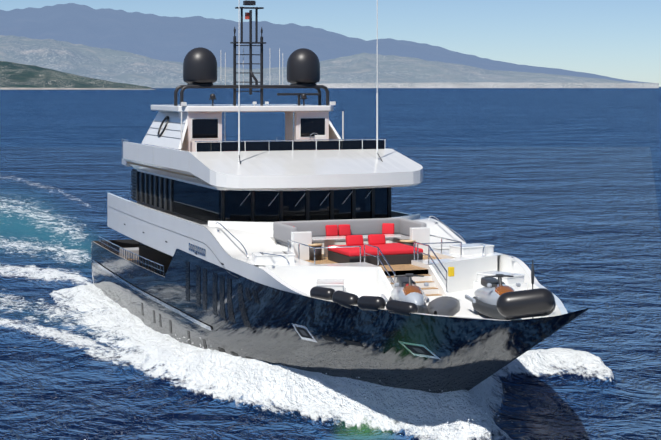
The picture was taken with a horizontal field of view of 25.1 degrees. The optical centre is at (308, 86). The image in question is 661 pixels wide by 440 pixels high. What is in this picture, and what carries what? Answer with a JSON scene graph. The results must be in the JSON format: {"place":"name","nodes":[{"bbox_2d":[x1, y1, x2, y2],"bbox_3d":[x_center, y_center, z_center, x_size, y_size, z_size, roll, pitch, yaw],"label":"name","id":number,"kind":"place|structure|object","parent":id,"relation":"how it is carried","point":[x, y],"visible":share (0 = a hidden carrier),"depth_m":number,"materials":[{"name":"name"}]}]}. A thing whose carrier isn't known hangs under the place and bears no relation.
{"place":"outdoors","nodes":[
{"label":"outdoors","id":0,"kind":"place"},
{"bbox_2d":[0,61,150,88],"bbox_3d":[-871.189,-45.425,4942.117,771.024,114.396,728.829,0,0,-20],"label":"headland","id":1,"kind":"structure","parent":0,"point":[14,75],"depth_m":4874.00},
{"bbox_2d":[0,88,155,89],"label":"shoreline","id":2,"kind":"structure","parent":0,"point":[70,89],"depth_m":4656.85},
{"bbox_2d":[127,162,193,177],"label":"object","id":3,"kind":"structure","parent":0,"point":[161,169],"depth_m":62.83,"materials":[{"name":"grey paint"}]},
{"bbox_2d":[141,111,187,148],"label":"side wall","id":4,"kind":"structure","parent":0,"point":[167,141],"depth_m":64.78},
{"bbox_2d":[157,116,168,136],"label":"emblem","id":5,"kind":"object","parent":4,"relation":"attached to","point":[159,134],"visible":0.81,"depth_m":65.52,"materials":[{"name":"black"}]},
{"bbox_2d":[0,35,626,87],"bbox_3d":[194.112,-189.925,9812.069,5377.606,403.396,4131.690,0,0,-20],"label":"mountain","id":6,"kind":"structure","parent":0,"point":[111,65],"depth_m":9751.35,"materials":[{"name":"stone"}]},
{"bbox_2d":[0,3,648,82],"bbox_3d":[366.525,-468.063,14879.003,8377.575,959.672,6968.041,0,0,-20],"label":"mountain","id":7,"kind":"structure","parent":0,"point":[165,38],"depth_m":15628.92,"materials":[{"name":"stone"}]},
{"bbox_2d":[0,147,660,439],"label":"sea","id":8,"kind":"structure","parent":0,"point":[83,356],"depth_m":63.29,"materials":[{"name":"liquid"}]},
{"bbox_2d":[158,334,519,437],"bbox_3d":[0.325,9.671,51.298,6.340,1.964,18.662,0,0,-44],"label":"bow spray","id":9,"kind":"object","parent":8,"relation":"on","point":[316,378],"visible":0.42,"depth_m":49.23,"materials":[{"name":"white"}]},
{"label":"main deck teak","id":10,"kind":"object","parent":8,"relation":"on","visible":0},
{"bbox_2d":[93,241,163,276],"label":"handrail","id":11,"kind":"object","parent":10,"relation":"on","point":[124,258],"visible":0.1,"depth_m":68.43,"materials":[{"name":"metal"}]},
{"bbox_2d":[92,241,163,277],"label":"aft bulwark cap","id":12,"kind":"object","parent":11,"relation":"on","point":[129,261],"visible":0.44,"depth_m":66.65,"materials":[{"name":"black paint"}]},
{"bbox_2d":[98,236,163,275],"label":"railing","id":13,"kind":"object","parent":11,"relation":"attached to","point":[132,256],"visible":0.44,"depth_m":65.66,"materials":[{"name":"silver metal"}]},
{"bbox_2d":[120,247,138,258],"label":"slatted panel","id":14,"kind":"object","parent":10,"relation":"on","point":[135,250],"visible":0.21,"depth_m":76.24,"materials":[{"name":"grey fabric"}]},
{"bbox_2d":[139,242,172,276],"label":"saloon","id":15,"kind":"object","parent":10,"relation":"on","point":[154,255],"depth_m":67.95,"materials":[{"name":"black glass"}]},
{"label":"bridge deck","id":16,"kind":"structure","parent":15,"relation":"on","visible":0},
{"bbox_2d":[137,201,207,228],"bbox_3d":[-2.121,5.813,63.694,7.200,0.920,15.000,0,0,-20],"label":"cap","id":17,"kind":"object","parent":16,"relation":"on","point":[178,215],"depth_m":62.77,"materials":[{"name":"black"}]},
{"bbox_2d":[138,172,387,222],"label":"window","id":18,"kind":"structure","parent":17,"relation":"on","point":[200,203],"depth_m":57.10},
{"bbox_2d":[136,171,137,200],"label":"mullion","id":19,"kind":"object","parent":18,"relation":"attached to","point":[136,185],"visible":0.64,"depth_m":69.40,"materials":[{"name":"grey"}]},
{"bbox_2d":[140,172,141,202],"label":"mullion","id":20,"kind":"object","parent":18,"relation":"attached to","point":[141,187],"visible":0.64,"depth_m":68.50,"materials":[{"name":"grey"}]},
{"bbox_2d":[145,173,146,203],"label":"mullion","id":21,"kind":"object","parent":18,"relation":"attached to","point":[145,188],"visible":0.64,"depth_m":67.69,"materials":[{"name":"grey"}]},
{"bbox_2d":[150,174,151,205],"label":"mullion","id":22,"kind":"object","parent":18,"relation":"attached to","point":[150,189],"visible":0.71,"depth_m":66.82,"materials":[{"name":"grey"}]},
{"bbox_2d":[154,175,156,206],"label":"mullion","id":23,"kind":"object","parent":18,"relation":"attached to","point":[155,190],"visible":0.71,"depth_m":65.98,"materials":[{"name":"grey"}]},
{"bbox_2d":[159,176,161,208],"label":"mullion","id":24,"kind":"object","parent":18,"relation":"attached to","point":[160,192],"visible":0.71,"depth_m":65.13,"materials":[{"name":"grey"}]},
{"bbox_2d":[164,178,166,209],"bbox_3d":[-6.186,4.663,64.357,0.100,1.400,0.160,0,0,-20],"label":"mullion","id":25,"kind":"object","parent":18,"relation":"attached to","point":[165,193],"visible":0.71,"depth_m":64.28,"materials":[{"name":"grey"}]},
{"bbox_2d":[170,179,171,211],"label":"mullion","id":26,"kind":"object","parent":18,"relation":"attached to","point":[170,195],"visible":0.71,"depth_m":63.44,"materials":[{"name":"grey"}]},
{"bbox_2d":[221,190,224,220],"bbox_3d":[-3.296,4.663,56.765,0.120,1.400,0.100,0,0,-20],"label":"mullion","id":27,"kind":"object","parent":18,"relation":"attached to","point":[222,205],"visible":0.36,"depth_m":56.72,"materials":[{"name":"black"}]},
{"bbox_2d":[137,169,363,190],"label":"bridge house top","id":28,"kind":"structure","parent":18,"relation":"on","point":[198,184],"depth_m":59.16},
{"bbox_2d":[251,191,254,221],"bbox_3d":[-2.140,4.663,56.464,0.120,1.400,0.100,0,0,-20],"label":"mullion","id":29,"kind":"object","parent":18,"relation":"attached to","point":[252,206],"visible":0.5,"depth_m":56.42,"materials":[{"name":"black"}]},
{"bbox_2d":[123,141,422,190],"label":"upper deck","id":30,"kind":"structure","parent":18,"relation":"on","point":[310,169],"depth_m":56.92,"materials":[{"name":"paint"}]},
{"bbox_2d":[179,112,221,151],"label":"wall","id":31,"kind":"structure","parent":30,"relation":"on","point":[188,143],"depth_m":62.82,"materials":[{"name":"white"}]},
{"bbox_2d":[192,119,217,137],"bbox_3d":[-4.395,1.793,62.865,1.120,0.800,0.030,0,0,-20],"label":"window","id":32,"kind":"structure","parent":31,"relation":"attached to","point":[204,128],"depth_m":62.85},
{"bbox_2d":[191,118,218,138],"bbox_3d":[-4.397,1.793,62.870,1.220,0.900,0.020,0,0,-20],"label":"window frame","id":33,"kind":"object","parent":31,"relation":"attached to","point":[204,118],"visible":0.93,"depth_m":62.86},
{"bbox_2d":[238,0,240,163],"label":"antenna","id":34,"kind":"object","parent":30,"relation":"on","point":[239,95],"visible":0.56,"depth_m":56.78,"materials":[{"name":"white"}]},
{"bbox_2d":[195,139,385,141],"bbox_3d":[-0.652,2.173,59.609,8.100,0.044,0.044,0,0,-20],"label":"handrail","id":35,"kind":"object","parent":30,"relation":"on","point":[289,140],"visible":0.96,"depth_m":59.54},
{"bbox_2d":[197,140,384,151],"bbox_3d":[-0.649,2.393,59.600,8.000,0.360,0.001,0,0,-20],"label":"windscreen","id":36,"kind":"object","parent":30,"relation":"on","point":[266,146],"visible":1,"depth_m":59.52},
{"bbox_2d":[285,112,328,150],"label":"wall","id":37,"kind":"structure","parent":30,"relation":"on","point":[289,125],"depth_m":64.70,"materials":[{"name":"white"}]},
{"bbox_2d":[299,117,325,137],"bbox_3d":[0.158,1.793,64.508,1.220,0.900,0.020,0,0,-20],"label":"window frame","id":38,"kind":"object","parent":37,"relation":"attached to","point":[308,117],"visible":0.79,"depth_m":64.35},
{"bbox_2d":[301,118,324,136],"bbox_3d":[0.160,1.793,64.503,1.120,0.800,0.030,0,0,-20],"label":"window","id":39,"kind":"structure","parent":37,"relation":"attached to","point":[309,126],"depth_m":64.48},
{"bbox_2d":[310,133,325,140],"bbox_3d":[0.380,2.740,63.979,0.500,1.465,0.745,0,0,-20],"label":"helm seat","id":40,"kind":"object","parent":30,"relation":"on","point":[316,137],"visible":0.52,"depth_m":63.67,"materials":[{"name":"leather"}]},
{"bbox_2d":[376,0,382,161],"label":"antenna","id":41,"kind":"object","parent":30,"relation":"on","point":[377,154],"visible":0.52,"depth_m":58.72,"materials":[{"name":"white"}]},
{"bbox_2d":[279,191,282,221],"bbox_3d":[-1.060,4.663,56.374,0.120,1.400,0.100,0,0,-20],"label":"mullion","id":42,"kind":"object","parent":18,"relation":"attached to","point":[280,205],"visible":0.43,"depth_m":56.34,"materials":[{"name":"black"}]},
{"bbox_2d":[352,189,355,218],"bbox_3d":[1.723,4.663,57.374,0.120,1.400,0.100,0,0,-20],"label":"mullion","id":43,"kind":"object","parent":18,"relation":"attached to","point":[354,204],"visible":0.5,"depth_m":57.33,"materials":[{"name":"black"}]},
{"bbox_2d":[306,190,308,220],"bbox_3d":[-0.057,4.663,56.496,0.120,1.400,0.100,0,0,-20],"label":"mullion","id":44,"kind":"object","parent":17,"relation":"on","point":[307,205],"visible":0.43,"depth_m":56.44,"materials":[{"name":"black"}]},
{"bbox_2d":[330,190,333,219],"bbox_3d":[0.871,4.663,56.829,0.120,1.400,0.100,0,0,-20],"label":"mullion","id":45,"kind":"object","parent":17,"relation":"on","point":[331,204],"visible":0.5,"depth_m":56.79,"materials":[{"name":"black"}]},
{"bbox_2d":[372,188,374,217],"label":"mullion","id":46,"kind":"object","parent":17,"relation":"on","point":[373,202],"visible":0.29,"depth_m":58.09,"materials":[{"name":"black"}]},
{"bbox_2d":[388,187,390,217],"bbox_3d":[3.197,4.663,59.100,0.120,1.400,0.100,0,0,-20],"label":"mullion","id":47,"kind":"object","parent":17,"relation":"on","point":[389,202],"visible":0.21,"depth_m":59.05,"materials":[{"name":"black"}]},
{"bbox_2d":[111,207,237,277],"bbox_3d":[-1.833,6.158,62.894,9.308,0.770,22.300,0,0,-20],"label":"trim strip","id":48,"kind":"object","parent":16,"relation":"on","point":[180,234],"visible":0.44,"depth_m":57.55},
{"bbox_2d":[205,211,423,227],"bbox_3d":[-2.595,5.723,65.011,9.020,1.100,17.800,0,0,-20],"label":"bulwark","id":49,"kind":"object","parent":16,"relation":"on","point":[395,214],"visible":0.15,"depth_m":61.03,"materials":[{"name":"white paint"}]},
{"bbox_2d":[0,87,660,228],"bbox_3d":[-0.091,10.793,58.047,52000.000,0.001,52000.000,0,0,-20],"label":"sea","id":50,"kind":"structure","parent":0,"point":[519,117],"depth_m":528.86,"materials":[{"name":"liquid"}]},
{"bbox_2d":[91,239,589,392],"bbox_3d":[-0.130,8.795,58.157,9.300,6.355,43.266,0,0,-20],"label":"hull","id":51,"kind":"object","parent":50,"relation":"on","point":[470,353],"visible":0.56,"depth_m":47.08,"materials":[{"name":"black paint"}]},
{"bbox_2d":[93,260,210,330],"bbox_3d":[-3.153,8.871,66.564,9.400,0.281,23.500,0,0,-20],"label":"rub rail","id":52,"kind":"object","parent":51,"relation":"attached to","point":[159,301],"visible":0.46,"depth_m":61.34,"materials":[{"name":"silver metal"}]},
{"bbox_2d":[101,256,274,364],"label":"hull windows","id":53,"kind":"structure","parent":51,"relation":"attached to","point":[241,306],"depth_m":53.23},
{"bbox_2d":[107,193,515,295],"bbox_3d":[-0.903,5.973,60.306,9.300,1.600,27.800,0,0,-20],"label":"white band","id":54,"kind":"object","parent":51,"relation":"on","point":[152,236],"visible":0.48,"depth_m":59.15,"materials":[{"name":"paint"}]},
{"bbox_2d":[189,243,204,255],"bbox_3d":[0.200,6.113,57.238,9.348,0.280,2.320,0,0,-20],"label":"air vent","id":55,"kind":"object","parent":54,"relation":"attached to","point":[203,251],"visible":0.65,"depth_m":55.45,"materials":[{"name":"black"}]},
{"bbox_2d":[108,193,421,224],"bbox_3d":[-2.679,5.173,65.246,9.300,0.001,17.300,0,0,-20],"label":"band cap","id":56,"kind":"object","parent":54,"relation":"on","point":[185,219],"visible":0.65,"depth_m":61.38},
{"bbox_2d":[201,217,502,266],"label":"upper foredeck","id":57,"kind":"structure","parent":51,"relation":"on","point":[251,240],"depth_m":53.43,"materials":[{"name":"white paint"}]},
{"bbox_2d":[215,222,247,257],"bbox_3d":[-2.784,5.444,52.988,0.048,0.930,3.739,0,0,-21],"label":"handrail","id":58,"kind":"object","parent":57,"relation":"on","point":[233,236],"visible":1,"depth_m":52.62,"materials":[{"name":"silver metal"}]},
{"bbox_2d":[252,251,294,266],"bbox_3d":[-1.204,5.928,50.208,1.380,0.590,0.880,0,0,-9],"label":"storage box","id":59,"kind":"object","parent":57,"relation":"on","point":[259,257],"visible":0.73,"depth_m":49.82,"materials":[{"name":"white paint"}]},
{"bbox_2d":[288,240,360,264],"bbox_3d":[0.503,5.637,50.886,1.674,0.572,2.724,0,0,-20],"label":"railing","id":60,"kind":"object","parent":57,"relation":"on","point":[319,248],"visible":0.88,"depth_m":49.87,"materials":[{"name":"silver metal"}]},
{"bbox_2d":[364,243,395,287],"bbox_3d":[2.302,5.952,48.706,0.044,1.342,2.644,0,0,-20],"label":"stair rail","id":61,"kind":"object","parent":57,"relation":"on","point":[378,259],"visible":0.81,"depth_m":48.67,"materials":[{"name":"silver metal"}]},
{"bbox_2d":[414,242,446,290],"bbox_3d":[4.014,5.952,49.322,0.044,1.342,2.644,0,0,-20],"label":"stair rail","id":62,"kind":"object","parent":57,"relation":"on","point":[432,260],"visible":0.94,"depth_m":49.12,"materials":[{"name":"silver metal"}]},
{"bbox_2d":[417,235,461,259],"bbox_3d":[4.013,5.637,52.148,1.674,0.572,2.724,0,0,-20],"label":"railing","id":63,"kind":"object","parent":57,"relation":"on","point":[441,242],"visible":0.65,"depth_m":51.14,"materials":[{"name":"silver metal"}]},
{"bbox_2d":[449,243,493,255],"bbox_3d":[5.760,5.928,52.712,1.380,0.590,0.880,0,0,-30],"label":"storage box","id":64,"kind":"object","parent":57,"relation":"on","point":[473,249],"visible":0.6,"depth_m":52.40,"materials":[{"name":"white paint"}]},
{"bbox_2d":[291,323,439,358],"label":"hull windows","id":65,"kind":"structure","parent":51,"relation":"in","point":[414,349],"depth_m":44.22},
{"bbox_2d":[384,289,539,319],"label":"foredeck floor","id":66,"kind":"structure","parent":51,"relation":"on","point":[467,309],"depth_m":46.64,"materials":[{"name":"paint"}]},
{"bbox_2d":[262,265,377,297],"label":"deck wall","id":67,"kind":"structure","parent":66,"relation":"on","point":[359,282],"depth_m":48.91,"materials":[{"name":"white paint"}]},
{"bbox_2d":[378,267,392,299],"bbox_3d":[2.538,6.598,48.047,0.120,1.350,1.400,0,0,-20],"label":"stair cheek","id":68,"kind":"object","parent":66,"relation":"on","point":[385,287],"visible":0.42,"depth_m":48.25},
{"bbox_2d":[381,273,428,313],"bbox_3d":[3.023,6.245,44.754,1.364,1.216,3.652,0,0,-4],"label":"jet ski","id":69,"kind":"object","parent":66,"relation":"on","point":[406,289],"visible":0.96,"depth_m":44.12,"materials":[{"name":"grey"}]},
{"bbox_2d":[258,255,560,320],"bbox_3d":[4.824,6.300,44.381,8.900,1.346,13.847,0,0,-20],"label":"bow bulwark","id":70,"kind":"object","parent":66,"relation":"on","point":[507,264],"visible":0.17,"depth_m":50.94,"materials":[{"name":"white paint"}]},
{"bbox_2d":[310,286,334,301],"bbox_3d":[0.432,6.386,45.685,0.420,0.420,1.073,0,-1,-38],"label":"boat fender","id":71,"kind":"object","parent":70,"relation":"on","point":[316,292],"visible":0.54,"depth_m":45.45,"materials":[{"name":"black"}]},
{"bbox_2d":[332,290,358,307],"bbox_3d":[1.106,6.422,44.737,0.449,0.449,1.075,0,4,-38],"label":"boat fender","id":72,"kind":"object","parent":70,"relation":"on","point":[345,299],"visible":0.73,"depth_m":44.50,"materials":[{"name":"black"}]},
{"bbox_2d":[357,296,385,310],"bbox_3d":[1.841,6.401,43.811,0.435,0.435,1.078,0,-4,-38],"label":"boat fender","id":73,"kind":"object","parent":70,"relation":"on","point":[373,303],"visible":0.92,"depth_m":43.56,"materials":[{"name":"black"}]},
{"bbox_2d":[386,300,417,315],"bbox_3d":[2.683,6.407,42.924,0.399,0.399,1.122,0,1,-44],"label":"boat fender","id":74,"kind":"object","parent":70,"relation":"on","point":[401,307],"visible":0.85,"depth_m":42.73,"materials":[{"name":"black"}]},
{"bbox_2d":[259,256,591,320],"bbox_3d":[4.948,6.057,44.036,9.300,0.922,13.380,0,0,-20],"label":"bow bulwark cap","id":75,"kind":"object","parent":70,"relation":"on","point":[561,307],"visible":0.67,"depth_m":46.81,"materials":[{"name":"white paint"}]},
{"bbox_2d":[496,288,554,316],"bbox_3d":[6.121,6.123,42.030,1.657,0.720,0.720,-7,0,0],"label":"bow fender","id":76,"kind":"object","parent":70,"relation":"attached to","point":[526,302],"visible":1,"depth_m":41.74,"materials":[{"name":"black"}]},
{"bbox_2d":[507,302,555,318],"bbox_3d":[6.336,6.348,42.984,1.588,0.680,0.680,-5,0,-1],"label":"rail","id":77,"kind":"object","parent":70,"relation":"attached to","point":[539,315],"visible":0.25,"depth_m":42.79,"materials":[{"name":"black"}]},
{"bbox_2d":[387,276,431,282],"bbox_3d":[3.205,6.763,48.882,1.700,1.020,0.280,0,0,-20],"label":"stair riser","id":78,"kind":"object","parent":66,"relation":"on","point":[426,278],"visible":0.07,"depth_m":48.90,"materials":[{"name":"white paint"}]},
{"bbox_2d":[391,282,434,288],"bbox_3d":[3.300,6.853,48.619,1.700,0.840,0.280,0,0,-20],"label":"stair riser","id":79,"kind":"object","parent":66,"relation":"on","point":[431,284],"visible":0.07,"depth_m":48.63,"materials":[{"name":"white paint"}]},
{"bbox_2d":[422,289,438,293],"bbox_3d":[3.395,6.943,48.355,1.700,0.660,0.280,0,0,-20],"label":"stair riser","id":80,"kind":"object","parent":66,"relation":"on","point":[431,291],"visible":0.07,"depth_m":48.42,"materials":[{"name":"white paint"}]},
{"bbox_2d":[428,265,449,296],"bbox_3d":[4.251,6.598,48.663,0.120,1.350,1.400,0,0,-20],"label":"stair cheek","id":81,"kind":"object","parent":66,"relation":"on","point":[439,284],"visible":0.5,"depth_m":48.67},
{"bbox_2d":[427,296,459,315],"bbox_3d":[4.055,6.785,45.647,0.992,0.375,2.720,0,0,12],"label":"fender","id":82,"kind":"object","parent":66,"relation":"on","point":[446,305],"visible":0.85,"depth_m":45.23,"materials":[{"name":"grey"}]},
{"bbox_2d":[431,255,496,292],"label":"deck wall","id":83,"kind":"structure","parent":66,"relation":"on","point":[464,277],"depth_m":50.71,"materials":[{"name":"white paint"}]},
{"bbox_2d":[465,274,520,318],"bbox_3d":[5.719,6.245,44.659,1.364,1.216,3.652,0,0,-8],"label":"jet ski","id":84,"kind":"object","parent":66,"relation":"on","point":[483,300],"visible":0.83,"depth_m":44.53,"materials":[{"name":"grey"}]},
{"bbox_2d":[473,281,527,295],"bbox_3d":[6.319,6.723,49.088,1.000,0.500,1.500,0,0,-41],"label":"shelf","id":85,"kind":"object","parent":66,"relation":"on","point":[478,285],"visible":0.21,"depth_m":48.80,"materials":[{"name":"white paint"}]},
{"bbox_2d":[476,271,524,284],"bbox_3d":[6.319,6.478,49.088,0.880,0.590,1.380,0,0,-41],"label":"locker","id":86,"kind":"object","parent":85,"relation":"on","point":[517,278],"visible":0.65,"depth_m":48.82,"materials":[{"name":"white paint"}]},
{"bbox_2d":[531,260,534,317],"bbox_3d":[6.600,6.048,43.876,0.102,1.850,0.102,0,0,-42],"label":"jack staff","id":87,"kind":"object","parent":66,"relation":"on","point":[532,275],"visible":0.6,"depth_m":43.84,"materials":[{"name":"black"}]},
{"bbox_2d":[0,0,660,86],"label":"sky","id":88,"kind":"structure","parent":0,"point":[619,39],"materials":[{"name":"blue"}]},
{"bbox_2d":[329,120,341,140],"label":"side wall","id":89,"kind":"structure","parent":0,"point":[333,134],"depth_m":64.79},
{"bbox_2d":[151,104,332,111],"bbox_3d":[-3.010,0.968,66.164,7.000,0.250,5.950,0,0,-20],"label":"hardtop","id":90,"kind":"object","parent":89,"relation":"on","point":[243,108],"visible":1,"depth_m":63.72,"materials":[{"name":"white paint"}]},
{"bbox_2d":[224,112,225,140],"bbox_3d":[-3.580,2.283,63.169,0.070,2.380,0.070,0,0,-20],"label":"sun deck stanchion","id":91,"kind":"object","parent":90,"relation":"attached to","point":[224,126],"visible":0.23,"depth_m":63.15,"materials":[{"name":"silver metal"}]},
{"bbox_2d":[230,0,265,104],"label":"mast","id":92,"kind":"object","parent":90,"relation":"on","point":[248,15],"visible":0.96,"depth_m":65.08,"materials":[{"name":"grey"}]},
{"bbox_2d":[174,85,328,105],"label":"radar arch","id":93,"kind":"structure","parent":90,"relation":"on","point":[184,87],"depth_m":64.04,"materials":[{"name":"grey"}]},
{"bbox_3d":[-4.671,-0.037,63.839,0.900,0.140,0.900,0,0,-20],"label":"dome base","id":94,"kind":"object","parent":93,"relation":"on","visible":0},
{"bbox_2d":[183,47,216,83],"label":"satellite dome","id":95,"kind":"structure","parent":94,"relation":"on","point":[199,65],"depth_m":63.27,"materials":[{"name":"grey"}]},
{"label":"dome base","id":96,"kind":"object","parent":93,"relation":"on","visible":0},
{"bbox_2d":[287,48,319,83],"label":"satellite dome","id":97,"kind":"structure","parent":96,"relation":"on","point":[303,65],"depth_m":64.85,"materials":[{"name":"grey"}]},
{"bbox_2d":[277,93,320,105],"bbox_3d":[-0.435,0.573,64.619,2.000,0.540,0.140,0,0,-20],"label":"radar scanner","id":98,"kind":"object","parent":90,"relation":"on","point":[298,94],"visible":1,"depth_m":64.56,"materials":[{"name":"grey"}]},
{"bbox_2d":[342,111,343,140],"bbox_3d":[1.470,1.833,64.347,0.060,1.480,0.060,0,0,-20],"label":"antenna","id":99,"kind":"object","parent":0,"point":[342,125],"visible":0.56,"depth_m":64.33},
{"bbox_2d":[305,254,441,265],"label":"cockpit floor","id":100,"kind":"structure","parent":0,"point":[324,260],"depth_m":51.66,"materials":[{"name":"brown wood"}]},
{"bbox_2d":[308,243,321,260],"bbox_3d":[0.180,5.793,52.034,0.580,0.560,0.580,0,0,-20],"label":"side table","id":101,"kind":"object","parent":100,"relation":"on","point":[318,254],"visible":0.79,"depth_m":51.80,"materials":[{"name":"brown wood"}]},
{"bbox_2d":[312,236,345,256],"bbox_3d":[0.724,5.725,52.974,1.450,0.675,0.750,0,0,-20],"label":"cockpit table","id":102,"kind":"object","parent":100,"relation":"on","point":[329,240],"visible":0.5,"depth_m":52.89,"materials":[{"name":"white paint"}]},
{"bbox_2d":[273,218,429,259],"bbox_3d":[1.462,5.498,53.731,5.200,1.150,2.575,0,0,-20],"label":"cockpit sofa","id":103,"kind":"object","parent":100,"relation":"on","point":[302,232],"visible":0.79,"depth_m":54.08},
{"bbox_2d":[325,225,337,235],"bbox_3d":[0.832,5.293,54.447,0.450,0.420,0.160,0,-14,-20],"label":"red cushion","id":104,"kind":"object","parent":103,"relation":"on","point":[331,230],"visible":0.9,"depth_m":54.37,"materials":[{"name":"red fabric"}]},
{"bbox_2d":[338,224,350,235],"bbox_3d":[1.302,5.293,54.617,0.450,0.420,0.160,0,-14,-20],"label":"red cushion","id":105,"kind":"object","parent":103,"relation":"on","point":[344,229],"visible":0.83,"depth_m":54.54,"materials":[{"name":"red fabric"}]},
{"bbox_2d":[382,223,393,233],"bbox_3d":[2.936,5.293,55.098,0.450,0.420,0.160,0,-14,9],"label":"red cushion","id":106,"kind":"object","parent":103,"relation":"on","point":[387,228],"visible":0.81,"depth_m":55.02,"materials":[{"name":"red fabric"}]},
{"bbox_2d":[328,250,422,264],"bbox_3d":[2.278,5.903,51.461,2.700,0.340,2.100,0,0,-20],"label":"sunbed base","id":107,"kind":"object","parent":100,"relation":"on","point":[390,259],"visible":0.56,"depth_m":50.57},
{"bbox_2d":[327,243,422,255],"bbox_3d":[2.278,5.653,51.461,2.740,0.170,2.120,0,0,-20],"label":"sunbed cushion","id":108,"kind":"object","parent":107,"relation":"on","point":[392,248],"visible":0.88,"depth_m":50.78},
{"bbox_2d":[345,235,363,245],"bbox_3d":[1.595,5.413,52.118,0.620,0.380,0.200,0,-17,-20],"label":"cushion","id":109,"kind":"object","parent":108,"relation":"on","point":[351,240],"visible":0.85,"depth_m":52.02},
{"bbox_2d":[368,234,385,244],"bbox_3d":[2.386,5.413,52.402,0.620,0.380,0.200,0,-17,-20],"label":"cushion","id":110,"kind":"object","parent":108,"relation":"on","point":[375,239],"visible":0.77,"depth_m":52.30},
{"bbox_2d":[363,234,400,238],"bbox_3d":[2.512,5.725,53.617,1.450,0.675,0.750,0,0,-20],"label":"cockpit table","id":111,"kind":"object","parent":100,"relation":"on","point":[386,236],"visible":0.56,"depth_m":53.43,"materials":[{"name":"white paint"}]},
{"bbox_2d":[400,239,415,246],"bbox_3d":[3.530,5.793,53.239,0.580,0.560,0.580,0,0,-20],"label":"table","id":112,"kind":"object","parent":100,"relation":"on","point":[407,242],"visible":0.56,"depth_m":53.02,"materials":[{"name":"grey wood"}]},
{"bbox_2d":[380,265,424,270],"bbox_3d":[2.921,6.073,49.673,1.700,0.001,1.400,0,0,-20],"label":"landing","id":113,"kind":"object","parent":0,"point":[402,267],"visible":0.7,"depth_m":49.53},
{"bbox_2d":[411,251,454,268],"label":"stair side wall","id":114,"kind":"structure","parent":0,"point":[423,265],"depth_m":51.12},
{"bbox_2d":[316,82,658,87],"bbox_3d":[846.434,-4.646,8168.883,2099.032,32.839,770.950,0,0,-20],"label":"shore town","id":115,"kind":"object","parent":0,"point":[492,85],"visible":0.83,"depth_m":8162.47},
{"bbox_3d":[0.578,5.648,56.189,8.600,1.250,1.849,0,0,-20],"label":"portuguese bridge","id":116,"kind":"object","parent":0,"visible":0},
{"bbox_2d":[209,214,419,246],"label":"portuguese bridge wall","id":117,"kind":"structure","parent":116,"relation":"on","point":[264,225],"depth_m":55.10,"materials":[{"name":"white paint"}]},
{"bbox_3d":[0.673,6.723,47.058,1.000,0.500,1.500,0,0,1],"label":"shelf","id":118,"kind":"object","parent":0,"visible":0},
{"bbox_2d":[316,279,343,290],"bbox_3d":[0.673,6.478,47.058,0.880,0.590,1.380,0,0,1],"label":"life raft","id":119,"kind":"object","parent":118,"relation":"on","point":[336,284],"visible":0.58,"depth_m":46.59,"materials":[{"name":"white paint"}]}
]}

